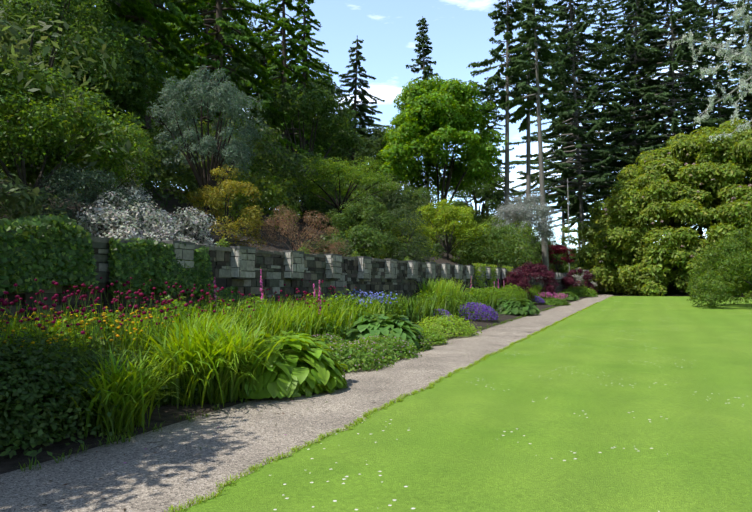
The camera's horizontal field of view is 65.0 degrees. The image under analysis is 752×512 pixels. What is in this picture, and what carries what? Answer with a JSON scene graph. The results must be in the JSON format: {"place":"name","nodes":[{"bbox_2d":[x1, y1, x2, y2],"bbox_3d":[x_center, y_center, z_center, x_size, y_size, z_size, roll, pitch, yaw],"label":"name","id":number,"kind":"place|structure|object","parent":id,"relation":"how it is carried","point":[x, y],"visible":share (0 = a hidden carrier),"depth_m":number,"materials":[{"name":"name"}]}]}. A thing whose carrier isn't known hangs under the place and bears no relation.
{"place":"outdoors","nodes":[
{"label":"outdoors","id":0,"kind":"place"},
{"bbox_2d":[178,0,254,188],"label":"conifer tree","id":1,"kind":"object","parent":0,"point":[228,18],"depth_m":64.58,"materials":[{"name":"green plant"}]},
{"bbox_2d":[0,167,523,269],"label":"hillside ground","id":2,"kind":"structure","parent":0,"point":[218,238],"depth_m":24.88,"materials":[{"name":"soil"}]},
{"bbox_2d":[0,50,151,201],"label":"tree","id":3,"kind":"object","parent":2,"relation":"on","point":[12,87],"depth_m":12.80,"materials":[{"name":"green plant"}]},
{"bbox_2d":[0,0,156,200],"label":"tree","id":4,"kind":"object","parent":2,"relation":"on","point":[91,51],"depth_m":16.38,"materials":[{"name":"green plant"}]},
{"bbox_2d":[5,163,157,225],"bbox_3d":[-6.082,-0.834,12.266,2.965,2.159,3.028,-1,-4,24],"label":"hebe shrub","id":5,"kind":"object","parent":2,"relation":"on","point":[73,177],"depth_m":12.01,"materials":[{"name":"green plant"}]},
{"bbox_2d":[4,0,160,154],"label":"conifer tree","id":6,"kind":"object","parent":2,"relation":"on","point":[130,2],"depth_m":21.90,"materials":[{"name":"green plant"}]},
{"bbox_2d":[0,0,181,119],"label":"broadleaf tree","id":7,"kind":"object","parent":2,"relation":"on","point":[142,71],"depth_m":23.78,"materials":[{"name":"green plant"}]},
{"bbox_2d":[39,115,159,206],"bbox_3d":[-7.433,-2.140,15.519,3.016,3.128,2.872,-1,-4,24],"label":"light green shrub","id":8,"kind":"object","parent":2,"relation":"on","point":[133,155],"depth_m":15.54,"materials":[{"name":"green plant"}]},
{"bbox_2d":[18,0,195,172],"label":"conifer tree","id":9,"kind":"object","parent":2,"relation":"on","point":[143,9],"depth_m":30.28,"materials":[{"name":"green plant"}]},
{"bbox_2d":[74,201,148,238],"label":"shrub","id":10,"kind":"object","parent":2,"relation":"on","point":[113,222],"depth_m":11.18,"materials":[{"name":"grey plant"}]},
{"bbox_2d":[86,157,155,216],"bbox_3d":[-7.353,-1.861,16.909,1.706,2.221,1.848,-1,-4,24],"label":"shrub","id":11,"kind":"object","parent":2,"relation":"on","point":[132,182],"depth_m":16.89,"materials":[{"name":"plant"}]},
{"bbox_2d":[101,0,165,69],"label":"conifer tree","id":12,"kind":"object","parent":2,"relation":"on","point":[117,9],"visible":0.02,"depth_m":33.93,"materials":[{"name":"green plant"}]},
{"bbox_2d":[93,0,176,127],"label":"conifer tree","id":13,"kind":"object","parent":2,"relation":"on","point":[138,22],"depth_m":50.18,"materials":[{"name":"green plant"}]},
{"bbox_2d":[89,186,198,244],"bbox_3d":[-5.078,-0.486,12.627,2.839,2.079,2.494,-1,-4,24],"label":"shrub","id":14,"kind":"object","parent":2,"relation":"on","point":[151,223],"depth_m":12.15,"materials":[{"name":"grey plant"}]},
{"bbox_2d":[137,206,219,246],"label":"shrub","id":15,"kind":"object","parent":2,"relation":"on","point":[194,221],"depth_m":13.50,"materials":[{"name":"grey plant"}]},
{"bbox_2d":[98,0,286,191],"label":"conifer tree","id":16,"kind":"object","parent":2,"relation":"on","point":[182,52],"depth_m":34.94,"materials":[{"name":"green plant"}]},
{"bbox_2d":[147,65,266,222],"bbox_3d":[-6.300,-3.971,22.215,4.166,6.266,4.312,-1,-4,24],"label":"tree","id":17,"kind":"object","parent":2,"relation":"on","point":[235,146],"depth_m":21.59,"materials":[{"name":"green plant"}]},
{"bbox_2d":[185,164,266,249],"bbox_3d":[-4.530,-1.386,18.109,2.643,2.914,2.654,-1,-4,24],"label":"yellowish shrub","id":18,"kind":"object","parent":2,"relation":"on","point":[230,187],"depth_m":17.86,"materials":[{"name":"yellow plant"}]},
{"bbox_2d":[151,0,321,188],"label":"conifer tree","id":19,"kind":"object","parent":2,"relation":"on","point":[230,39],"depth_m":43.53,"materials":[{"name":"green plant"}]},
{"bbox_2d":[237,3,290,140],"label":"conifer tree","id":20,"kind":"object","parent":2,"relation":"on","point":[260,28],"depth_m":79.36,"materials":[{"name":"green plant"}]},
{"bbox_2d":[235,0,335,199],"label":"conifer tree","id":21,"kind":"object","parent":2,"relation":"on","point":[277,47],"depth_m":57.55,"materials":[{"name":"green plant"}]},
{"bbox_2d":[246,204,350,255],"bbox_3d":[-2.616,-0.553,19.724,3.652,2.351,3.711,-1,-4,24],"label":"shrub","id":22,"kind":"object","parent":2,"relation":"on","point":[272,224],"depth_m":19.41,"materials":[{"name":"plant"}]},
{"bbox_2d":[88,0,518,230],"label":"wooded hillside","id":23,"kind":"structure","parent":2,"relation":"on","point":[243,46],"depth_m":83.76,"materials":[{"name":"green plant"}]},
{"bbox_2d":[242,82,367,217],"bbox_3d":[-5.370,-8.176,46.550,10.166,10.977,10.189,-1,-4,24],"label":"broadleaf tree","id":24,"kind":"object","parent":2,"relation":"on","point":[319,103],"depth_m":45.45,"materials":[{"name":"green plant"}]},
{"bbox_2d":[273,0,340,191],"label":"conifer tree","id":25,"kind":"object","parent":2,"relation":"on","point":[315,67],"depth_m":71.48,"materials":[{"name":"green plant"}]},
{"bbox_2d":[274,155,402,236],"bbox_3d":[-1.923,-2.843,31.170,6.765,4.691,6.744,-1,-4,24],"label":"green maple","id":26,"kind":"object","parent":2,"relation":"on","point":[368,176],"depth_m":30.95,"materials":[{"name":"green plant"}]},
{"bbox_2d":[318,35,388,193],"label":"conifer tree","id":27,"kind":"object","parent":2,"relation":"on","point":[363,109],"depth_m":76.64,"materials":[{"name":"green plant"}]},
{"bbox_2d":[322,190,408,258],"bbox_3d":[-0.529,-1.401,28.481,4.533,3.623,3.868,-1,-4,24],"label":"shrub","id":28,"kind":"object","parent":2,"relation":"on","point":[350,209],"depth_m":27.78,"materials":[{"name":"green plant"}]},
{"bbox_2d":[352,125,428,192],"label":"broadleaf tree","id":29,"kind":"object","parent":2,"relation":"on","point":[376,145],"depth_m":66.76,"materials":[{"name":"green plant"}]},
{"bbox_2d":[351,206,433,261],"bbox_3d":[0.661,-0.742,28.413,4.476,3.225,4.418,-1,-4,24],"label":"round shrub","id":30,"kind":"object","parent":2,"relation":"on","point":[417,241],"depth_m":28.02,"materials":[{"name":"green plant"}]},
{"bbox_2d":[381,214,436,261],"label":"lime shrub","id":31,"kind":"object","parent":2,"relation":"on","point":[426,231],"depth_m":31.77,"materials":[{"name":"green plant"}]},
{"bbox_2d":[375,75,507,245],"bbox_3d":[6.593,-9.627,61.285,13.877,18.289,14.276,-1,-4,24],"label":"broadleaf tree","id":32,"kind":"object","parent":2,"relation":"on","point":[431,112],"depth_m":58.53,"materials":[{"name":"green plant"}]},
{"bbox_2d":[410,198,490,259],"bbox_3d":[5.390,-1.803,43.109,5.663,4.839,5.314,-1,-4,24],"label":"small tree","id":33,"kind":"object","parent":2,"relation":"on","point":[458,214],"depth_m":42.00,"materials":[{"name":"green plant"}]},
{"bbox_2d":[450,168,504,219],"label":"broadleaf tree","id":34,"kind":"object","parent":2,"relation":"on","point":[493,202],"depth_m":92.52,"materials":[{"name":"green plant"}]},
{"bbox_2d":[492,192,557,265],"bbox_3d":[13.672,-1.819,54.474,6.398,8.106,5.974,-1,-4,24],"label":"silver tree","id":35,"kind":"object","parent":2,"relation":"on","point":[520,211],"depth_m":53.54,"materials":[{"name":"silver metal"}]},
{"bbox_2d":[539,244,575,271],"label":"purple maple tree","id":36,"kind":"object","parent":2,"relation":"on","point":[560,249],"depth_m":67.24,"materials":[{"name":"plant"}]},
{"bbox_2d":[567,179,569,270],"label":"utility pole","id":37,"kind":"object","parent":2,"relation":"on","point":[568,224],"visible":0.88,"depth_m":79.38,"materials":[{"name":"paint"}]},
{"bbox_2d":[0,293,616,511],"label":"gravel path","id":38,"kind":"structure","parent":0,"point":[241,438],"depth_m":5.99,"materials":[{"name":"grey gravel"}]},
{"bbox_2d":[1,308,579,510],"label":"path litter leaves","id":39,"kind":"object","parent":38,"relation":"on","point":[246,408],"visible":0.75,"depth_m":6.45,"materials":[{"name":"brown plant"}]},
{"bbox_2d":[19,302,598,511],"bbox_3d":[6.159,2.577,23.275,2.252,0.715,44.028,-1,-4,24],"label":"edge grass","id":40,"kind":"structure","parent":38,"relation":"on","point":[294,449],"depth_m":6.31,"materials":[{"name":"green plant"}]},
{"bbox_2d":[405,16,438,200],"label":"spruce tree","id":41,"kind":"object","parent":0,"point":[427,69],"depth_m":81.21,"materials":[{"name":"green plant"}]},
{"bbox_2d":[95,0,751,248],"label":"sky","id":42,"kind":"structure","parent":0,"point":[459,32],"materials":[{"name":"blue"}]},
{"bbox_2d":[179,296,751,511],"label":"lawn","id":43,"kind":"structure","parent":0,"point":[627,404],"depth_m":6.25,"materials":[{"name":"green plant"}]},
{"bbox_2d":[666,0,751,142],"bbox_3d":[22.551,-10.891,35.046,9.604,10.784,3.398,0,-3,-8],"label":"lichen tree tufts","id":44,"kind":"object","parent":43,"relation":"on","point":[731,54],"visible":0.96,"depth_m":35.11,"materials":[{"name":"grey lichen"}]},
{"bbox_2d":[685,227,751,308],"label":"shrub","id":45,"kind":"object","parent":43,"relation":"on","point":[732,250],"depth_m":33.14,"materials":[{"name":"green plant"}]},
{"bbox_2d":[456,77,523,222],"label":"spruce tree","id":46,"kind":"object","parent":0,"point":[483,97],"depth_m":100.34,"materials":[{"name":"green plant"}]},
{"bbox_2d":[439,180,566,194],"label":"pole wires","id":47,"kind":"object","parent":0,"point":[525,189],"visible":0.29,"depth_m":86.16,"materials":[{"name":"paint"}]},
{"bbox_2d":[466,0,548,220],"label":"spruce tree","id":48,"kind":"object","parent":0,"point":[499,27],"depth_m":62.59,"materials":[{"name":"green plant"}]},
{"bbox_2d":[480,0,580,270],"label":"spruce tree","id":49,"kind":"object","parent":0,"point":[546,53],"depth_m":58.55,"materials":[{"name":"green plant"}]},
{"bbox_2d":[486,0,578,263],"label":"spruce tree","id":50,"kind":"object","parent":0,"point":[553,109],"depth_m":66.29,"materials":[{"name":"green plant"}]},
{"bbox_2d":[510,42,615,244],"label":"spruce tree","id":51,"kind":"object","parent":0,"point":[555,121],"depth_m":111.91,"materials":[{"name":"green plant"}]},
{"bbox_2d":[477,0,652,250],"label":"spruce tree","id":52,"kind":"object","parent":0,"point":[567,173],"depth_m":87.16,"materials":[{"name":"green plant"}]},
{"bbox_2d":[548,15,609,250],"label":"spruce tree","id":53,"kind":"object","parent":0,"point":[587,214],"depth_m":140.67,"materials":[{"name":"green plant"}]},
{"bbox_2d":[553,0,637,231],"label":"spruce tree","id":54,"kind":"object","parent":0,"point":[597,32],"depth_m":121.41,"materials":[{"name":"green plant"}]},
{"bbox_2d":[481,290,751,330],"bbox_3d":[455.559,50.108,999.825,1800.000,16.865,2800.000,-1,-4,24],"label":"ground","id":55,"kind":"structure","parent":0,"point":[671,294],"depth_m":65.18,"materials":[{"name":"green plant"}]},
{"bbox_2d":[0,214,512,310],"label":"ivy wall","id":56,"kind":"structure","parent":55,"relation":"on","point":[48,257],"depth_m":9.16,"materials":[{"name":"green plant"}]},
{"bbox_2d":[0,231,567,328],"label":"stone wall","id":57,"kind":"structure","parent":55,"relation":"on","point":[238,266],"depth_m":14.65,"materials":[{"name":"grey stone"}]},
{"bbox_2d":[0,293,586,473],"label":"border soil","id":58,"kind":"structure","parent":55,"relation":"on","point":[167,412],"depth_m":6.70,"materials":[{"name":"brown soil"}]},
{"bbox_2d":[0,269,567,365],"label":"border flowers","id":59,"kind":"object","parent":58,"relation":"on","point":[483,308],"visible":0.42,"depth_m":8.95,"materials":[{"name":"red plant"}]},
{"bbox_2d":[0,267,613,458],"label":"flower bed plants","id":60,"kind":"object","parent":58,"relation":"on","point":[105,386],"visible":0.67,"depth_m":7.80,"materials":[{"name":"green plant"}]},
{"bbox_2d":[233,292,578,398],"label":"hosta plants","id":61,"kind":"object","parent":58,"relation":"on","point":[319,370],"visible":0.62,"depth_m":8.76,"materials":[{"name":"green plant"}]},
{"bbox_2d":[561,268,597,291],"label":"shrub","id":62,"kind":"object","parent":58,"relation":"on","point":[568,281],"depth_m":62.75,"materials":[{"name":"purple plant"}]},
{"bbox_2d":[0,1,710,292],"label":"understory shrubs","id":63,"kind":"object","parent":55,"relation":"on","point":[496,245],"visible":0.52,"depth_m":26.40,"materials":[{"name":"green plant"}]},
{"bbox_2d":[501,269,533,300],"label":"cotinus shrub","id":64,"kind":"object","parent":55,"relation":"on","point":[514,278],"visible":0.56,"depth_m":36.66,"materials":[{"name":"purple plant"}]},
{"bbox_2d":[516,262,558,293],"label":"cotinus shrub","id":65,"kind":"object","parent":55,"relation":"on","point":[532,270],"depth_m":39.41,"materials":[{"name":"purple plant"}]},
{"bbox_2d":[566,267,604,290],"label":"white flower shrub","id":66,"kind":"object","parent":55,"relation":"on","point":[578,277],"visible":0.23,"depth_m":65.40,"materials":[{"name":"white plant"}]},
{"bbox_2d":[611,240,690,291],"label":"trunk","id":67,"kind":"object","parent":55,"relation":"on","point":[672,284],"visible":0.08,"depth_m":69.09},
{"bbox_2d":[573,261,751,296],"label":"rhododendron bush leaves","id":68,"kind":"object","parent":55,"relation":"on","point":[658,286],"visible":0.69,"depth_m":60.24,"materials":[{"name":"green plant"}]},
{"bbox_2d":[575,118,751,295],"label":"big rhododendron bush","id":69,"kind":"object","parent":55,"relation":"on","point":[632,213],"depth_m":60.71,"materials":[{"name":"green plant"}]},
{"bbox_2d":[583,141,751,261],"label":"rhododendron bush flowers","id":70,"kind":"object","parent":69,"relation":"attached to","point":[750,185],"visible":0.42,"depth_m":59.88,"materials":[{"name":"yellow plant"}]},
{"bbox_2d":[547,0,716,210],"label":"spruce tree","id":71,"kind":"object","parent":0,"point":[617,106],"depth_m":90.31,"materials":[{"name":"green plant"}]},
{"bbox_2d":[565,0,708,218],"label":"spruce tree","id":72,"kind":"object","parent":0,"point":[655,73],"depth_m":113.62,"materials":[{"name":"green plant"}]},
{"bbox_2d":[585,0,740,227],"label":"spruce tree","id":73,"kind":"object","parent":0,"point":[678,51],"depth_m":86.13,"materials":[{"name":"green plant"}]},
{"bbox_2d":[667,0,731,234],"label":"spruce tree","id":74,"kind":"object","parent":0,"point":[683,67],"depth_m":126.52,"materials":[{"name":"green plant"}]},
{"bbox_2d":[654,0,751,223],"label":"spruce tree","id":75,"kind":"object","parent":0,"point":[720,74],"depth_m":95.62,"materials":[{"name":"green plant"}]},
{"bbox_2d":[685,0,751,223],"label":"spruce tree","id":76,"kind":"object","parent":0,"point":[737,39],"depth_m":119.84,"materials":[{"name":"plant"}]},
{"bbox_2d":[716,0,751,127],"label":"spruce tree","id":77,"kind":"object","parent":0,"point":[737,76],"depth_m":92.98,"materials":[{"name":"green plant"}]}
]}

